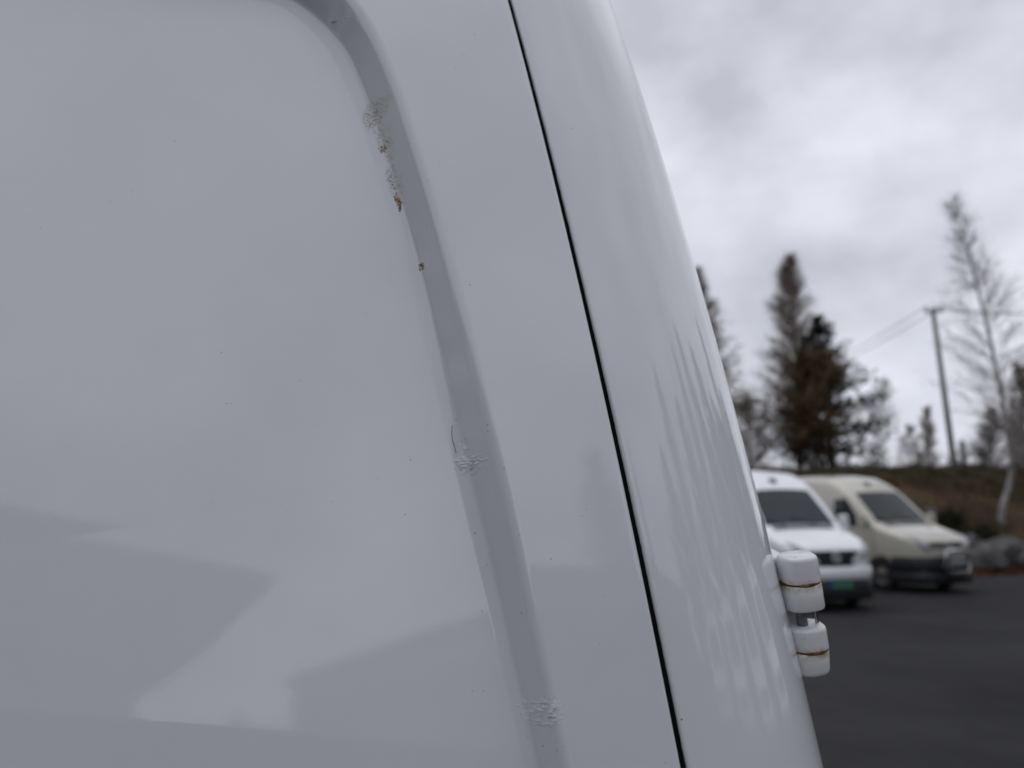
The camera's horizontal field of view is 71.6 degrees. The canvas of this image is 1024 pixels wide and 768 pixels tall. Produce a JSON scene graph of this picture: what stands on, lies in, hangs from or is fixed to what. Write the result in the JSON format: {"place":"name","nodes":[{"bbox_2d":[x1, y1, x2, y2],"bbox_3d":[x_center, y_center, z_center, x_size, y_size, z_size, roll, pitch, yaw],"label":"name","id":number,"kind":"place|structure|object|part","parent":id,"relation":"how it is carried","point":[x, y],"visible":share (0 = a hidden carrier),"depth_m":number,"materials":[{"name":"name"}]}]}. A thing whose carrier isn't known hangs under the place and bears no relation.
{"place":"outdoors","nodes":[
{"label":"outdoors","id":0,"kind":"place"},
{"bbox_2d":[611,0,1023,469],"label":"sky","id":1,"kind":"structure","parent":0,"point":[833,133],"materials":[{"name":"grey"}]},
{"bbox_2d":[750,461,1023,575],"bbox_3d":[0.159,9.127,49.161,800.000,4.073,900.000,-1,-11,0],"label":"ground","id":2,"kind":"structure","parent":0,"point":[905,490],"depth_m":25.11,"materials":[{"name":"brown plant"}]},
{"bbox_2d":[695,265,761,444],"bbox_3d":[9.623,-0.809,34.788,4.707,10.919,4.528,-8,-13,31],"label":"birch tree","id":3,"kind":"object","parent":2,"relation":"on","point":[716,312],"visible":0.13,"depth_m":34.46,"materials":[{"name":"plant"}]},
{"bbox_2d":[734,386,783,469],"bbox_3d":[13.328,2.889,40.004,5.191,5.414,4.990,-1,-11,0],"label":"birch tree","id":4,"kind":"object","parent":2,"relation":"on","point":[750,452],"visible":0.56,"depth_m":39.54,"materials":[{"name":"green plant"}]},
{"bbox_2d":[741,250,854,468],"bbox_3d":[14.942,-1.199,37.610,6.258,12.602,6.129,-1,-11,0],"label":"spruce tree","id":5,"kind":"object","parent":2,"relation":"on","point":[789,286],"visible":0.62,"depth_m":38.04,"materials":[{"name":"plant"}]},
{"bbox_2d":[766,344,859,467],"bbox_3d":[14.278,1.249,33.719,4.377,6.323,3.953,-1,-11,0],"label":"rowan tree","id":6,"kind":"object","parent":2,"relation":"on","point":[807,410],"visible":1,"depth_m":33.26,"materials":[{"name":"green plant"}]},
{"bbox_2d":[762,314,898,469],"bbox_3d":[15.686,0.469,35.072,6.904,8.521,6.891,-1,-11,0],"label":"pine tree","id":7,"kind":"object","parent":2,"relation":"on","point":[819,329],"visible":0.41,"depth_m":34.35,"materials":[{"name":"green plant"}]},
{"bbox_2d":[856,376,900,466],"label":"birch tree","id":8,"kind":"object","parent":2,"relation":"on","point":[883,389],"visible":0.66,"depth_m":41.24,"materials":[{"name":"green plant"}]},
{"bbox_2d":[760,447,1008,468],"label":"distant wood","id":9,"kind":"object","parent":2,"relation":"on","point":[947,457],"visible":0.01,"depth_m":89.59,"materials":[{"name":"brown wood"}]},
{"bbox_2d":[893,423,928,466],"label":"birch tree","id":10,"kind":"object","parent":2,"relation":"on","point":[909,428],"visible":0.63,"depth_m":61.93,"materials":[{"name":"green plant"}]},
{"bbox_2d":[909,404,943,468],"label":"tree","id":11,"kind":"object","parent":2,"relation":"on","point":[928,445],"visible":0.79,"depth_m":59.90,"materials":[{"name":"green plant"}]},
{"bbox_2d":[923,507,938,515],"bbox_3d":[14.077,4.291,23.864,0.469,0.295,0.404,-2,-11,5],"label":"boulder","id":12,"kind":"object","parent":2,"relation":"on","point":[928,510],"visible":0.56,"depth_m":23.77,"materials":[{"name":"stone"}]},
{"bbox_2d":[924,306,956,466],"bbox_3d":[22.196,0.472,36.496,0.950,9.277,0.290,-1,-11,0],"label":"utility pole","id":13,"kind":"object","parent":2,"relation":"on","point":[950,439],"visible":0.85,"depth_m":36.44,"materials":[{"name":"brown wood"}]},
{"bbox_2d":[731,307,1023,394],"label":"overhead wire","id":14,"kind":"object","parent":13,"relation":"attached to","point":[899,323],"visible":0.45,"depth_m":38.88,"materials":[{"name":"grey metal"}]},
{"bbox_2d":[741,306,1022,394],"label":"overhead wire","id":15,"kind":"object","parent":13,"relation":"attached to","point":[909,326],"visible":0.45,"depth_m":39.32,"materials":[{"name":"grey metal"}]},
{"bbox_2d":[933,501,971,528],"bbox_3d":[14.313,4.291,23.177,1.339,0.922,1.246,-1,-11,0],"label":"bush","id":16,"kind":"object","parent":2,"relation":"on","point":[952,518],"visible":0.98,"depth_m":22.96,"materials":[{"name":"green plant"}]},
{"bbox_2d":[956,439,976,465],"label":"spruce tree","id":17,"kind":"object","parent":2,"relation":"on","point":[961,455],"visible":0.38,"depth_m":54.84,"materials":[{"name":"plant"}]},
{"bbox_2d":[914,189,1023,525],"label":"birch tree","id":18,"kind":"object","parent":2,"relation":"on","point":[1013,460],"visible":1,"depth_m":24.55,"materials":[{"name":"grey plant"}]},
{"bbox_2d":[962,533,982,548],"bbox_3d":[14.055,4.821,21.840,0.627,0.472,0.644,-1,-11,1],"label":"boulder","id":19,"kind":"object","parent":2,"relation":"on","point":[973,539],"visible":0.37,"depth_m":21.62,"materials":[{"name":"stone"}]},
{"bbox_2d":[956,515,1010,540],"bbox_3d":[14.508,4.564,22.007,1.339,0.971,1.550,1,-11,-12],"label":"bush","id":20,"kind":"object","parent":2,"relation":"on","point":[986,532],"visible":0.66,"depth_m":21.82,"materials":[{"name":"green plant"}]},
{"bbox_2d":[978,447,990,465],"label":"spruce tree","id":21,"kind":"object","parent":2,"relation":"on","point":[981,457],"visible":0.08,"depth_m":57.69,"materials":[{"name":"plant"}]},
{"bbox_2d":[963,405,1007,467],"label":"birch tree","id":22,"kind":"object","parent":2,"relation":"on","point":[985,438],"visible":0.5,"depth_m":47.86,"materials":[{"name":"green plant"}]},
{"bbox_2d":[969,541,1009,569],"bbox_3d":[13.762,4.962,20.627,1.115,0.790,1.204,-8,-13,32],"label":"boulder","id":23,"kind":"object","parent":2,"relation":"on","point":[985,555],"visible":0.81,"depth_m":20.21,"materials":[{"name":"stone"}]},
{"bbox_2d":[972,564,1023,575],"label":"fallen leaves","id":24,"kind":"object","parent":2,"relation":"on","point":[1014,573],"visible":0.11,"depth_m":19.83,"materials":[{"name":"brown plant"}]},
{"bbox_2d":[987,536,1022,562],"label":"boulder","id":25,"kind":"object","parent":2,"relation":"on","point":[1010,548],"visible":0.49,"depth_m":20.61,"materials":[{"name":"stone"}]},
{"bbox_2d":[996,357,1023,464],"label":"birch tree","id":26,"kind":"object","parent":2,"relation":"on","point":[1020,384],"visible":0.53,"depth_m":33.36,"materials":[{"name":"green plant"}]},
{"bbox_2d":[1015,544,1023,567],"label":"boulder","id":27,"kind":"object","parent":2,"relation":"on","point":[1020,560],"visible":0.45,"depth_m":20.40,"materials":[{"name":"stone"}]},
{"bbox_2d":[802,575,1023,767],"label":"asphalt lot","id":28,"kind":"structure","parent":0,"point":[923,676],"depth_m":7.41,"materials":[{"name":"grey asphalt"}]},
{"bbox_2d":[0,0,829,767],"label":"white van","id":29,"kind":"object","parent":28,"relation":"on","point":[296,296],"visible":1,"depth_m":0.46,"materials":[{"name":"paint"}]},
{"bbox_2d":[751,470,873,603],"bbox_3d":[5.526,3.272,15.813,2.239,2.763,6.027,0,-11,-7],"label":"parked van","id":30,"kind":"object","parent":28,"relation":"on","point":[797,514],"visible":0.47,"depth_m":13.64,"materials":[{"name":"white paint"}]},
{"bbox_2d":[797,475,972,590],"bbox_3d":[8.752,3.695,18.303,2.239,2.763,6.182,2,-11,-16],"label":"parked van","id":31,"kind":"object","parent":28,"relation":"on","point":[902,538],"visible":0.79,"depth_m":16.30,"materials":[{"name":"beige paint"}]},
{"bbox_3d":[8.165,3.133,17.271,0.064,0.700,0.940,2,-11,-16],"label":"side window","id":32,"kind":"part","parent":31,"relation":"part of","materials":[{"name":"black glass"}]}
]}

